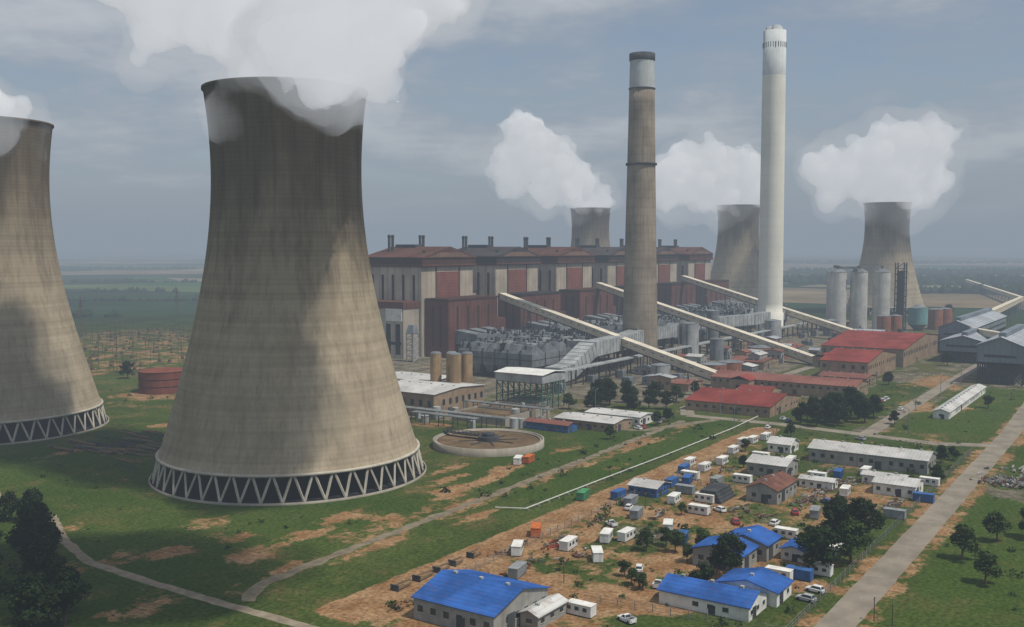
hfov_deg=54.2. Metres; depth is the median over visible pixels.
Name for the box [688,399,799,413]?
windows
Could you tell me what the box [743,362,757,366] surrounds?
roof
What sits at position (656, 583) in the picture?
pickup truck
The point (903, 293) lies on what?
lift frame
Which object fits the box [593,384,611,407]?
tree
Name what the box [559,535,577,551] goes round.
site cabin
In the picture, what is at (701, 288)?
recesses
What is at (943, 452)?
tree
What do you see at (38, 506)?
tree
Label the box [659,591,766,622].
walls
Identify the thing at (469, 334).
ducts
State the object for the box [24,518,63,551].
tree
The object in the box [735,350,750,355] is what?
walls
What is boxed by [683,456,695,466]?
site cabin
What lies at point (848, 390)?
tree
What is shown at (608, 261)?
fascia trim
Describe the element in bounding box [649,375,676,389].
walls
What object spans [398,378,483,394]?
roof
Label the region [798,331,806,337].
transformer
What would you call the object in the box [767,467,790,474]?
door
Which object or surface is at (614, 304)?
bunker bay
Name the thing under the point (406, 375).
roof
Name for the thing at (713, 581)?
roof vents
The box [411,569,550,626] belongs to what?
blue roof shed
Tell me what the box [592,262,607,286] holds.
walls end
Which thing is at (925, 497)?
shipping container
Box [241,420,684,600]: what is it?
gravel track
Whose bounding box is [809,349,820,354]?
walls
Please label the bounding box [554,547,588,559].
scrap heap
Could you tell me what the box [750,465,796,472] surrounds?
windows
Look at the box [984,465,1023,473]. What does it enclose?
scrapyard pile
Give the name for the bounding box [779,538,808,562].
blue roof cabin
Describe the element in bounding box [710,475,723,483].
shipping container
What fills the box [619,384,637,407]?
tree
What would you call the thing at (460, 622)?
door
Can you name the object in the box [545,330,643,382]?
flue duct
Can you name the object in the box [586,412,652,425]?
walls
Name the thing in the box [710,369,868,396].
long workshop
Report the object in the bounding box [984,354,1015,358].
windows
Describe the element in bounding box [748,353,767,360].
walls
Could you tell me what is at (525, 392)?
frame
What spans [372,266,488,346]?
recesses
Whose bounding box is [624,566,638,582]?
tree
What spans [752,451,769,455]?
site cabin
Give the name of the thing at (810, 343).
transformer
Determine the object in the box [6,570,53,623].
tree
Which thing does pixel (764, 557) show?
walls
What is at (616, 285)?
recesses
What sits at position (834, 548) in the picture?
site cabin
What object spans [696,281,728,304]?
bunker bay
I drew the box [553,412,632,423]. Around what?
roof
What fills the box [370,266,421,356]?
walls end
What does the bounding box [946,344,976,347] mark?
windows
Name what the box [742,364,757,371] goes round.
walls
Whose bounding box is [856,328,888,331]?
store
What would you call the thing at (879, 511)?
tree
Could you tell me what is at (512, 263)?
fascia trim
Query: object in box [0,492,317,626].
footpath
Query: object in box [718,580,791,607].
walls
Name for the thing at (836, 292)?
silos
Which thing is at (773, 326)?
storage tank
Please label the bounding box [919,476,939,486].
site cabin
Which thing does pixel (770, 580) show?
roof
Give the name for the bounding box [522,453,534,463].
shipping container
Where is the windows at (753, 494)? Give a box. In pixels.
[752,485,795,498]
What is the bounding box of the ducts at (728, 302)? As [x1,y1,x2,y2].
[711,300,741,304]
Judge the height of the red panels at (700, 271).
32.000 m
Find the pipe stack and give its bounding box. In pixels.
[698,482,734,503]
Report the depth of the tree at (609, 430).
417.68 m
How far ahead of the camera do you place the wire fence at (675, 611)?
217.67 m
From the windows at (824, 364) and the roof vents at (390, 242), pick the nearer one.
the windows at (824, 364)
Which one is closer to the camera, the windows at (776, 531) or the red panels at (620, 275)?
the windows at (776, 531)
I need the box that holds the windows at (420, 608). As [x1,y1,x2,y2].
[417,596,544,626]
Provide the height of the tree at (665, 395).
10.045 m
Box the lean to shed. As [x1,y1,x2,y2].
[517,593,568,626]
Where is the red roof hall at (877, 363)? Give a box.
[819,347,896,376]
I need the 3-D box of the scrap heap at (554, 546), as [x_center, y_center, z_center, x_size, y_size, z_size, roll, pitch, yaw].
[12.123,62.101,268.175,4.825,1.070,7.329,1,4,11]
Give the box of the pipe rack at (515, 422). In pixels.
[405,399,553,428]
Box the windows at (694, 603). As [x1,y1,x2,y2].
[692,599,764,614]
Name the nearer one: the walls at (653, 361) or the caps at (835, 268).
the walls at (653, 361)
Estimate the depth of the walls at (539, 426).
437.85 m
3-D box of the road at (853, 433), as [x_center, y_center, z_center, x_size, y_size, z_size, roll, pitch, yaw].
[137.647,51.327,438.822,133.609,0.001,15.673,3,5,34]
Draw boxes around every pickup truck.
[605,519,617,526]
[616,613,636,623]
[652,579,661,587]
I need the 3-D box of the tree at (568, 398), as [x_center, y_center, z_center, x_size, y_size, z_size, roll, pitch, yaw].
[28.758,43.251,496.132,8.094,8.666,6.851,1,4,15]
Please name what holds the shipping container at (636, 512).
on the ground
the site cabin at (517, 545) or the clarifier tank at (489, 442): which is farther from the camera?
the clarifier tank at (489, 442)
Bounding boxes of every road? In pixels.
[409,416,718,430]
[680,365,813,414]
[687,414,988,446]
[814,402,1023,626]
[860,362,983,433]
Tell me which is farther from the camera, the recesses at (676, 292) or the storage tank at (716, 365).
the recesses at (676, 292)
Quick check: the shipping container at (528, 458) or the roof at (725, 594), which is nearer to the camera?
the roof at (725, 594)
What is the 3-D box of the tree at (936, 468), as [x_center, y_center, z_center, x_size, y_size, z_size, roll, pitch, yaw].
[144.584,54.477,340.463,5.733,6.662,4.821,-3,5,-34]
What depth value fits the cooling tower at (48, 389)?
426.81 m
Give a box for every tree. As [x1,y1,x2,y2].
[0,497,14,522]
[1,489,22,521]
[4,508,44,549]
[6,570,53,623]
[6,581,64,626]
[13,487,43,510]
[14,552,64,584]
[16,499,57,538]
[16,538,66,574]
[19,495,49,517]
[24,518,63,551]
[39,537,61,559]
[39,568,83,626]
[51,565,92,613]
[118,360,133,378]
[562,392,576,409]
[582,389,600,407]
[590,378,604,393]
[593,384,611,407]
[599,379,618,404]
[604,424,616,438]
[616,560,631,575]
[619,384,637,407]
[620,379,638,395]
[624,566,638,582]
[626,394,641,410]
[635,526,653,550]
[635,572,647,589]
[642,388,658,408]
[648,381,662,398]
[651,411,662,425]
[660,390,675,407]
[660,526,673,546]
[662,408,673,421]
[664,529,686,551]
[671,384,685,402]
[677,502,687,514]
[682,543,692,561]
[686,559,714,580]
[690,381,699,391]
[694,527,710,543]
[706,531,746,570]
[738,455,746,467]
[740,438,750,451]
[784,422,795,436]
[791,401,809,423]
[793,526,828,557]
[799,523,841,568]
[803,525,814,532]
[804,402,824,425]
[805,395,819,416]
[812,397,835,422]
[820,499,858,532]
[823,495,853,519]
[828,392,849,411]
[828,393,852,422]
[830,403,849,425]
[831,515,870,563]
[842,385,859,415]
[844,497,886,538]
[847,392,866,418]
[854,397,875,422]
[866,394,885,417]
[870,510,884,526]
[882,371,893,384]
[887,410,899,423]
[929,464,945,479]
[935,445,949,462]
[941,352,953,365]
[948,445,960,460]
[949,523,981,559]
[973,550,1002,584]
[982,394,995,407]
[982,510,1012,541]
[1018,507,1023,530]
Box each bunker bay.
[425,298,496,357]
[499,293,560,329]
[561,290,612,320]
[613,286,657,314]
[658,284,695,306]
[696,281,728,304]
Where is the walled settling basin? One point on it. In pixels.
(498, 410)
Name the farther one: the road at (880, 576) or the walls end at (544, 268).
the walls end at (544, 268)
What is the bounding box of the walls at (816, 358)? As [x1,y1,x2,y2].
[812,355,823,366]
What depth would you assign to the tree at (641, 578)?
233.54 m
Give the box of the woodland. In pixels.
[711,259,1023,293]
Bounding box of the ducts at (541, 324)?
[526,320,559,329]
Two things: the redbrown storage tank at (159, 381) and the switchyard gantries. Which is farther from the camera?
the switchyard gantries
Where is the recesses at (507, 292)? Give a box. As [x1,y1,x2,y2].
[477,264,553,329]
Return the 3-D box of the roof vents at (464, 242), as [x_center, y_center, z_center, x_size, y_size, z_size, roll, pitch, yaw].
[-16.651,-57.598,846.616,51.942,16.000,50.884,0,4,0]
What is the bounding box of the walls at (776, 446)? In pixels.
[768,439,798,453]
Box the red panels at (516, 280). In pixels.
[508,269,525,292]
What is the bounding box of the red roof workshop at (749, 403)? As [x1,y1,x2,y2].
[684,386,800,417]
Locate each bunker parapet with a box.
[425,295,497,300]
[498,291,560,295]
[559,287,597,291]
[657,282,688,284]
[701,279,728,281]
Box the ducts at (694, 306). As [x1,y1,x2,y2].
[675,303,700,308]
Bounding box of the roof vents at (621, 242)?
[619,239,624,246]
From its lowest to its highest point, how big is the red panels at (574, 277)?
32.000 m
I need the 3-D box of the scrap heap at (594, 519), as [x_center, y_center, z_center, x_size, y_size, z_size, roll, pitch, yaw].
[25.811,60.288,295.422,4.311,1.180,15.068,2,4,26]
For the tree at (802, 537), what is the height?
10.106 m
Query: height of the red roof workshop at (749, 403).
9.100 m
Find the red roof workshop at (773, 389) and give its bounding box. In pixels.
[737,384,782,392]
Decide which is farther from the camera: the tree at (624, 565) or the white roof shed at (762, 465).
the white roof shed at (762, 465)
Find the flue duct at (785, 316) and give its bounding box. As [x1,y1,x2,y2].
[783,307,789,332]
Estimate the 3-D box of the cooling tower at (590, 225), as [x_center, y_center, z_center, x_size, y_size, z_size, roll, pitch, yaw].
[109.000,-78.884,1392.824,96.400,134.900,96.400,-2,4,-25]
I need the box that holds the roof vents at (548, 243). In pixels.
[523,237,558,251]
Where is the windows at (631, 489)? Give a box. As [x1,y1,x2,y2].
[630,486,668,493]
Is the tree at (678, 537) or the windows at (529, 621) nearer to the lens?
the windows at (529, 621)
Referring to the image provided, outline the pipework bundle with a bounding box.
[50,429,164,468]
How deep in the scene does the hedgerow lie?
1802.58 m
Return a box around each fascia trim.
[370,263,475,265]
[476,262,540,263]
[541,261,594,262]
[594,260,624,261]
[679,258,712,259]
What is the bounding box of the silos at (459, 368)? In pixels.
[430,353,472,382]
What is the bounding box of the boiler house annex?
[377,300,418,358]
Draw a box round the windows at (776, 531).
[774,530,791,534]
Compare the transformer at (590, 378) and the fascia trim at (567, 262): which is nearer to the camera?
the transformer at (590, 378)
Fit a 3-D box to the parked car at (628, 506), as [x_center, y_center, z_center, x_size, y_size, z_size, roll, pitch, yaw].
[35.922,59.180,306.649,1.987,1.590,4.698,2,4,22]
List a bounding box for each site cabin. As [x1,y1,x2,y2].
[511,539,523,556]
[513,455,522,465]
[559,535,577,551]
[566,598,596,618]
[591,545,603,562]
[599,527,612,543]
[617,526,635,542]
[627,477,671,497]
[663,518,672,529]
[667,491,680,503]
[681,469,699,480]
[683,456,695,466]
[688,502,710,515]
[694,492,714,503]
[698,461,711,471]
[716,455,728,465]
[727,444,738,454]
[733,473,752,483]
[737,436,748,444]
[748,435,758,443]
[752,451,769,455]
[760,432,771,440]
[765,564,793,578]
[774,525,798,539]
[786,455,796,458]
[797,474,837,489]
[805,562,833,577]
[807,470,827,476]
[829,543,843,555]
[839,484,850,496]
[860,465,871,475]
[860,470,909,483]
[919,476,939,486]
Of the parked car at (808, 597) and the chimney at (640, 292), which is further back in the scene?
the chimney at (640, 292)
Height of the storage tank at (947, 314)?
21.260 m
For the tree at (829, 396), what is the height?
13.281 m
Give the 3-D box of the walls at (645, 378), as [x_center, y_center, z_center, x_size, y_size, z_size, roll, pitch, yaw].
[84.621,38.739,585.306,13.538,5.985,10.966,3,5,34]
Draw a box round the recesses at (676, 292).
[658,261,691,304]
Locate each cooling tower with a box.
[0,116,108,444]
[149,77,426,505]
[570,207,610,246]
[710,204,759,305]
[846,202,923,314]
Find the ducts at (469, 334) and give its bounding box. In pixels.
[455,326,500,344]
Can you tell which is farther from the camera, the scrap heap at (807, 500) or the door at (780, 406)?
the door at (780, 406)
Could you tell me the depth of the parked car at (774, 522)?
288.00 m
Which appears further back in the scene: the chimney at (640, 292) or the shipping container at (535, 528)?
the chimney at (640, 292)
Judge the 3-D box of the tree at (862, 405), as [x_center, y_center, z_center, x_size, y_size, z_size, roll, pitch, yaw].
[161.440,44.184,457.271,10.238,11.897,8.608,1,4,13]
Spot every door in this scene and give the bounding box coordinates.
[456,611,514,626]
[549,426,571,432]
[588,424,620,430]
[643,489,661,496]
[708,605,756,618]
[718,555,748,570]
[733,406,780,414]
[761,490,784,503]
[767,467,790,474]
[769,545,772,560]
[779,445,793,452]
[780,591,783,604]
[792,553,808,561]
[875,461,930,472]
[895,487,918,496]
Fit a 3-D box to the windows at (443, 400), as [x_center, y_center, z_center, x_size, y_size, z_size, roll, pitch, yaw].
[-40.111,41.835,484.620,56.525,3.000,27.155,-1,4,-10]
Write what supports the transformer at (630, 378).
on the ground
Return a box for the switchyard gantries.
[76,289,189,374]
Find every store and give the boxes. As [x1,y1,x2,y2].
[660,378,703,391]
[731,355,778,369]
[781,342,804,351]
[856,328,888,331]
[932,384,986,419]
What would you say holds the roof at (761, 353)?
on the walls at (753, 356)
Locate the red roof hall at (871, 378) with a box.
[817,371,875,384]
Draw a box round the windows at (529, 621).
[526,607,562,623]
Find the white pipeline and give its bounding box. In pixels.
[495,416,758,510]
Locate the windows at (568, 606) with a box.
[566,605,586,611]
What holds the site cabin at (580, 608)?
on the ground
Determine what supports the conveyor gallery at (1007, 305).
on the ground
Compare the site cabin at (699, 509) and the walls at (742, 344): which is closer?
the site cabin at (699, 509)
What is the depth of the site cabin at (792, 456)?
371.08 m
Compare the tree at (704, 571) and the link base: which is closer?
the tree at (704, 571)
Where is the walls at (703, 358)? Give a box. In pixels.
[686,355,706,363]
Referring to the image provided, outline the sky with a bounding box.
[0,0,1023,249]
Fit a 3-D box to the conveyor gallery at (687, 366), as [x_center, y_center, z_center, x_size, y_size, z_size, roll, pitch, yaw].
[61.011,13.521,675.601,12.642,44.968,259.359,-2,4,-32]
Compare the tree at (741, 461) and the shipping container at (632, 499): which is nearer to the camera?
the shipping container at (632, 499)
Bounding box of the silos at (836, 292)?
[826,271,890,328]
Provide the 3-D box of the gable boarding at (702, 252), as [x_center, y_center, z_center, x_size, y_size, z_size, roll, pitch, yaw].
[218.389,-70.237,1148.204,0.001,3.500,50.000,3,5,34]
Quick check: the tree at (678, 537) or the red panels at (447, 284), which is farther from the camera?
the red panels at (447, 284)
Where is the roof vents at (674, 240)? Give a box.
[658,239,688,250]
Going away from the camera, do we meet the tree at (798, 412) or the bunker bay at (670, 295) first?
the tree at (798, 412)
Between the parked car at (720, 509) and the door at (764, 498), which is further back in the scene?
the door at (764, 498)
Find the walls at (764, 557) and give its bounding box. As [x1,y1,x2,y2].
[740,535,779,561]
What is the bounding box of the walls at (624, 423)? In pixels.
[555,418,631,431]
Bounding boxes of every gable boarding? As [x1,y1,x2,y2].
[431,252,469,256]
[505,252,534,255]
[563,252,589,255]
[614,251,624,254]
[658,251,675,253]
[694,251,709,253]
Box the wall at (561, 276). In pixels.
[556,263,591,290]
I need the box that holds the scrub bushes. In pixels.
[4,382,1023,626]
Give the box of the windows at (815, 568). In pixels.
[806,566,825,571]
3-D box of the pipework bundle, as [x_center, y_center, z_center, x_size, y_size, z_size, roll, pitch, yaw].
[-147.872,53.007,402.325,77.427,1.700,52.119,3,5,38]
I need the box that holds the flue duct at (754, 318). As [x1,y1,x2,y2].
[699,311,770,339]
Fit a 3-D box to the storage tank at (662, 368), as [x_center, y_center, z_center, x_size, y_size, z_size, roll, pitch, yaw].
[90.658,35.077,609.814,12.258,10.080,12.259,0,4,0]
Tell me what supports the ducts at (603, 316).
on the ground
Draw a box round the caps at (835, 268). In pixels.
[828,265,889,271]
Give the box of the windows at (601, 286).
[601,286,806,357]
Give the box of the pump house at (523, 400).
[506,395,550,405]
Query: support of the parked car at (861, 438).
on the ground
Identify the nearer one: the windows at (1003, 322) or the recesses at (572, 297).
the windows at (1003, 322)
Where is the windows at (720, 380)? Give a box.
[713,378,867,390]
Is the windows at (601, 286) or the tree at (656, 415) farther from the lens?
the windows at (601, 286)
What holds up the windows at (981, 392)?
in the long store at (954, 405)
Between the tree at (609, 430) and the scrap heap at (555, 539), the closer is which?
the scrap heap at (555, 539)
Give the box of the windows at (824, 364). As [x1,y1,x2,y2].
[823,357,894,369]
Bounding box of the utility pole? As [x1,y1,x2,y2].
[873,597,874,620]
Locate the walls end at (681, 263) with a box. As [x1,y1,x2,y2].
[677,260,687,281]
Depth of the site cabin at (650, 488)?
323.81 m
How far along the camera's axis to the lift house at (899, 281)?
956.19 m
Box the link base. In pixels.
[497,317,505,329]
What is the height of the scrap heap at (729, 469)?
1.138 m
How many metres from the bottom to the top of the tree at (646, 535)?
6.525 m
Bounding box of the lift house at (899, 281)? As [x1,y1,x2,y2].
[896,271,904,328]
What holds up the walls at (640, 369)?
on the ground
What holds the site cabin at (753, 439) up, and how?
on the ground
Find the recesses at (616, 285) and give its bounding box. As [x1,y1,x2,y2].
[592,262,622,314]
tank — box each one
[138,367,182,394]
[433,428,543,456]
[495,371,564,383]
[651,363,670,374]
[682,322,698,353]
[701,361,726,369]
[706,310,718,348]
[710,338,723,359]
[718,359,743,370]
[748,345,772,349]
[764,319,780,336]
[823,319,838,335]
[877,315,890,331]
[889,314,901,331]
[908,305,927,330]
[927,308,942,329]
[939,307,952,324]
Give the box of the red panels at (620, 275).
[617,266,623,285]
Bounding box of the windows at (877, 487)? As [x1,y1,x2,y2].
[876,486,920,493]
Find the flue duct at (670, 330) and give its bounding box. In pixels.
[657,323,678,353]
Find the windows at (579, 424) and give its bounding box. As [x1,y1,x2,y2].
[578,422,629,428]
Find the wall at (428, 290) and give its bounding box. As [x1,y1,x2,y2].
[421,266,472,356]
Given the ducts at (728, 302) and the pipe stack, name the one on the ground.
the pipe stack
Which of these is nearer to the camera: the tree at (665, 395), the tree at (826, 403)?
the tree at (826, 403)
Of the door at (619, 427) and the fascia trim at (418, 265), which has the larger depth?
the fascia trim at (418, 265)
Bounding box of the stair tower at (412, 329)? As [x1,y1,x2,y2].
[406,325,418,361]
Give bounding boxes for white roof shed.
[745,453,798,476]
[807,439,937,474]
[871,473,923,498]
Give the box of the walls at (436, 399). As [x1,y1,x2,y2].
[401,385,483,417]
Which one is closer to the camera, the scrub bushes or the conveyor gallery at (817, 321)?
the scrub bushes
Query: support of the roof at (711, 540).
on the walls at (705, 551)
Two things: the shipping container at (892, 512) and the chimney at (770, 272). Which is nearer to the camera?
the shipping container at (892, 512)
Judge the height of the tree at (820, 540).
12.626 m
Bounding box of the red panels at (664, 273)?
[659,264,669,282]
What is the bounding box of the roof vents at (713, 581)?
[681,573,744,588]
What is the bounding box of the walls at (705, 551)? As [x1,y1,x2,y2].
[693,545,756,570]
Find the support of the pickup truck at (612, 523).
on the ground
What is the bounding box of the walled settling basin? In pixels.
[452,401,549,425]
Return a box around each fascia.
[369,257,475,266]
[476,257,540,264]
[541,256,593,263]
[594,255,624,261]
[656,255,678,260]
[679,254,712,259]
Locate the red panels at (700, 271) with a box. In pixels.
[695,263,704,279]
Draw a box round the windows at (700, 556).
[698,553,754,559]
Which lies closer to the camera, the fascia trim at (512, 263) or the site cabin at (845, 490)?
the site cabin at (845, 490)
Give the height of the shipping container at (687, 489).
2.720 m
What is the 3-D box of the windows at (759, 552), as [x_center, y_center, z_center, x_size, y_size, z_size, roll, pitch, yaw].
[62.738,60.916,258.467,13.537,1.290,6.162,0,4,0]
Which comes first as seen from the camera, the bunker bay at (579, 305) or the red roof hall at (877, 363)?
the red roof hall at (877, 363)
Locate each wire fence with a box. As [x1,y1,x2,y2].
[466,427,971,626]
[584,592,781,626]
[679,477,893,509]
[724,453,919,476]
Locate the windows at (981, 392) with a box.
[939,392,981,415]
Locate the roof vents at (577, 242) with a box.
[575,238,608,251]
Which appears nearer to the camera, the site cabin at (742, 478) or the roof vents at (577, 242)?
the site cabin at (742, 478)
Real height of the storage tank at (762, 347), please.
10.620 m
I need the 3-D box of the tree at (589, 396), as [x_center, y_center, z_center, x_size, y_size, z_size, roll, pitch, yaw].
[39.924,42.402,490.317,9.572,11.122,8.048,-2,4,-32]
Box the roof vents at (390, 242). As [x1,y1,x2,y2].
[387,235,425,252]
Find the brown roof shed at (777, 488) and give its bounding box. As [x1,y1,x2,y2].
[744,471,798,504]
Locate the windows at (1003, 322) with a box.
[944,322,1004,334]
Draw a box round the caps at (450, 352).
[431,351,472,354]
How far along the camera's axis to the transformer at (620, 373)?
611.08 m
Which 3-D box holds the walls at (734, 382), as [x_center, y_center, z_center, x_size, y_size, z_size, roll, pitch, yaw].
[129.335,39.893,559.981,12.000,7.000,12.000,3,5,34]
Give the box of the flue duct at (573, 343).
[567,339,586,372]
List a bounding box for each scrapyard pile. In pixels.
[970,472,1023,487]
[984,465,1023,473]
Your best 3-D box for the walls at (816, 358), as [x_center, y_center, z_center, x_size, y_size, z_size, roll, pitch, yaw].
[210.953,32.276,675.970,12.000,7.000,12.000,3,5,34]
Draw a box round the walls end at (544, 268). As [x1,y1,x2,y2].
[538,264,555,290]
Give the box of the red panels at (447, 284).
[437,271,458,296]
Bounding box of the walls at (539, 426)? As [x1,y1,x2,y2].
[525,422,576,432]
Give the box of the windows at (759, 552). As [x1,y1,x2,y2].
[757,543,777,554]
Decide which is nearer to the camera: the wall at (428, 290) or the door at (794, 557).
the door at (794, 557)
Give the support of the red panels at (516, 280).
attached to the wall at (501, 278)
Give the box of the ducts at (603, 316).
[585,313,620,320]
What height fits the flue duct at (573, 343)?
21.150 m
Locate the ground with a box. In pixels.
[0,249,1023,626]
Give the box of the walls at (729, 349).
[724,347,731,359]
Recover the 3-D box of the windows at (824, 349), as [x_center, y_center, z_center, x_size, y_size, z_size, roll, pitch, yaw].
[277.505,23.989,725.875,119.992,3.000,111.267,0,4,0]
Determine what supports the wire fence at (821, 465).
on the ground
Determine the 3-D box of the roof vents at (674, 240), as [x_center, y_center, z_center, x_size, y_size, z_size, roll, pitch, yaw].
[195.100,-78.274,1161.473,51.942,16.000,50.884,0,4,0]
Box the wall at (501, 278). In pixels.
[495,264,537,316]
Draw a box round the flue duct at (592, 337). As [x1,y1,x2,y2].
[591,336,614,364]
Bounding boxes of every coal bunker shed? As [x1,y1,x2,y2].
[938,308,1006,352]
[938,328,988,363]
[976,324,1023,386]
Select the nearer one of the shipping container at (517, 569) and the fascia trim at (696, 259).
the shipping container at (517, 569)
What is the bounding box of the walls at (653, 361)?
[651,359,673,369]
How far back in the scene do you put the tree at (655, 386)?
517.57 m
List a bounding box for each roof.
[368,247,475,257]
[395,371,445,378]
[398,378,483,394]
[458,247,541,256]
[494,367,562,375]
[522,247,594,255]
[524,417,575,425]
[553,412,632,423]
[581,247,624,255]
[585,408,652,417]
[648,374,677,378]
[656,247,679,254]
[656,573,769,609]
[670,247,712,254]
[686,353,707,356]
[690,534,758,557]
[715,567,793,594]
[727,525,782,546]
[729,374,755,380]
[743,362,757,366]
[747,351,767,354]
[763,336,781,338]
[766,436,799,445]
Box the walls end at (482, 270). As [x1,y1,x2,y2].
[473,265,494,295]
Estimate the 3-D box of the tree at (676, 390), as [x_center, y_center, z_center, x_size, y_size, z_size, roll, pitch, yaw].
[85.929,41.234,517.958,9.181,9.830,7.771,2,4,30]
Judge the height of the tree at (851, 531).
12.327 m
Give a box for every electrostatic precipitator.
[458,332,575,377]
[474,326,607,360]
[551,318,669,345]
[609,313,705,341]
[657,306,754,335]
[698,302,787,322]
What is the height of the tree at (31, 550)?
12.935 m
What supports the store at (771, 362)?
on the ground
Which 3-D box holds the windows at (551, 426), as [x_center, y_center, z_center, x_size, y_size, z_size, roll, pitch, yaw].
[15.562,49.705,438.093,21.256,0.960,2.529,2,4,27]
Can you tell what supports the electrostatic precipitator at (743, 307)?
on the ground
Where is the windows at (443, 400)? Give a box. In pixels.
[403,391,482,406]
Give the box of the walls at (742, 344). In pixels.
[731,339,747,351]
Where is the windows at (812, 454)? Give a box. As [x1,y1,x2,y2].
[811,452,935,468]
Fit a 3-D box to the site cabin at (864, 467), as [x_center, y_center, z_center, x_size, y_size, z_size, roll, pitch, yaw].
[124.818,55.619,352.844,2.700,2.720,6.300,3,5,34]
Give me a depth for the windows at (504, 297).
670.00 m
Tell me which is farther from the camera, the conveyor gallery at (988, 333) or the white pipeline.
the conveyor gallery at (988, 333)
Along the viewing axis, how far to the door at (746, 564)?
248.60 m
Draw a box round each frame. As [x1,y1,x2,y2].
[496,379,564,407]
[894,262,907,331]
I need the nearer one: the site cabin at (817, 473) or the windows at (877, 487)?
the windows at (877, 487)
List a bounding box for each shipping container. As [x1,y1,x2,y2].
[508,560,526,579]
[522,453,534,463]
[530,522,541,537]
[576,488,589,500]
[610,487,625,500]
[623,494,638,506]
[629,505,643,519]
[664,476,678,487]
[675,483,695,494]
[678,463,689,473]
[679,529,688,543]
[681,473,692,484]
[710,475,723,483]
[785,564,813,581]
[809,505,820,519]
[833,467,843,478]
[883,506,906,519]
[912,491,934,503]
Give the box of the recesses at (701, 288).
[682,261,724,300]
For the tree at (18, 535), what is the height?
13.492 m
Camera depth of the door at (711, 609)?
218.15 m
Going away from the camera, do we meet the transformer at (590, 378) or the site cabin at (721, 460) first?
the site cabin at (721, 460)
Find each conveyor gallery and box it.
[499,293,716,380]
[596,282,814,364]
[681,275,855,336]
[965,279,1022,301]
[969,327,998,337]
[992,297,1023,324]
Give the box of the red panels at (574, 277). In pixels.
[567,267,581,288]
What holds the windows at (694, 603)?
attached to the walls at (685, 602)
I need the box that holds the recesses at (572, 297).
[539,263,607,317]
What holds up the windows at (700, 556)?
attached to the walls at (705, 551)
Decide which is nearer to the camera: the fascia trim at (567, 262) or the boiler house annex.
the boiler house annex
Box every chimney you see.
[621,51,657,363]
[756,25,786,336]
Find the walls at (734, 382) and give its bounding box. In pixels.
[729,377,754,388]
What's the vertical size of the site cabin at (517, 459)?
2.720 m
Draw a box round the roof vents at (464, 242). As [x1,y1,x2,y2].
[462,236,498,251]
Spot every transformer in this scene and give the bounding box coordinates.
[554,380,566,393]
[584,371,597,383]
[614,367,625,378]
[621,374,635,385]
[671,370,683,378]
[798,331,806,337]
[806,339,814,345]
[810,328,817,336]
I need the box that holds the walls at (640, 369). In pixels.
[634,366,650,374]
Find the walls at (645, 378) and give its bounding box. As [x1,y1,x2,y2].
[642,376,648,384]
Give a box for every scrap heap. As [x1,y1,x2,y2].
[387,598,413,612]
[487,539,526,555]
[521,556,542,567]
[541,534,570,549]
[547,539,558,549]
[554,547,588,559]
[589,512,613,525]
[648,508,668,519]
[718,465,734,473]
[726,503,749,515]
[754,512,776,520]
[791,492,818,507]
[799,479,847,499]
[821,466,844,472]
[835,476,859,489]
[882,494,904,508]
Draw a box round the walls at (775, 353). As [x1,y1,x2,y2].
[765,350,783,363]
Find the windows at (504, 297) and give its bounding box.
[504,297,710,374]
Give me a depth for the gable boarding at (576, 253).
910.79 m
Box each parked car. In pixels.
[624,503,633,509]
[635,564,643,572]
[712,506,726,512]
[731,518,740,524]
[769,519,779,525]
[791,508,798,514]
[795,592,816,602]
[804,584,824,593]
[820,498,831,502]
[854,436,865,440]
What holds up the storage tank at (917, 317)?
on the ground
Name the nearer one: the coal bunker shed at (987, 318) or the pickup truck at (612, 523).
the pickup truck at (612, 523)
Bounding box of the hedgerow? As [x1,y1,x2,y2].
[58,259,198,317]
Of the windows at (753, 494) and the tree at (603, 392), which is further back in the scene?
the tree at (603, 392)
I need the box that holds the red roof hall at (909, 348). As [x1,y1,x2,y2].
[821,329,940,367]
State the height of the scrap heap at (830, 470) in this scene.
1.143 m
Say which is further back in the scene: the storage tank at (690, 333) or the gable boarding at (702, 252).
the gable boarding at (702, 252)
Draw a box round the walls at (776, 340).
[765,337,780,341]
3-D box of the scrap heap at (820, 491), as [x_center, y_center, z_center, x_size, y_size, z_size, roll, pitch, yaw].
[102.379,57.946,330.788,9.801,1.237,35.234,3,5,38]
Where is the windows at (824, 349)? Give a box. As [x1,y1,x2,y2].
[823,341,935,356]
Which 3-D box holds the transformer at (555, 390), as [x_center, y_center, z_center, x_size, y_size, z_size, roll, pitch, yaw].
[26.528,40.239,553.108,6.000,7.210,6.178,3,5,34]
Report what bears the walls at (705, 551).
on the ground
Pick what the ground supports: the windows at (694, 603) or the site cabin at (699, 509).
the site cabin at (699, 509)
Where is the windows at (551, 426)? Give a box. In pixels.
[527,424,565,429]
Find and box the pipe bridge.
[537,318,825,390]
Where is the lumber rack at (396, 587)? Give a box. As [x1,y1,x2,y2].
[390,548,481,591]

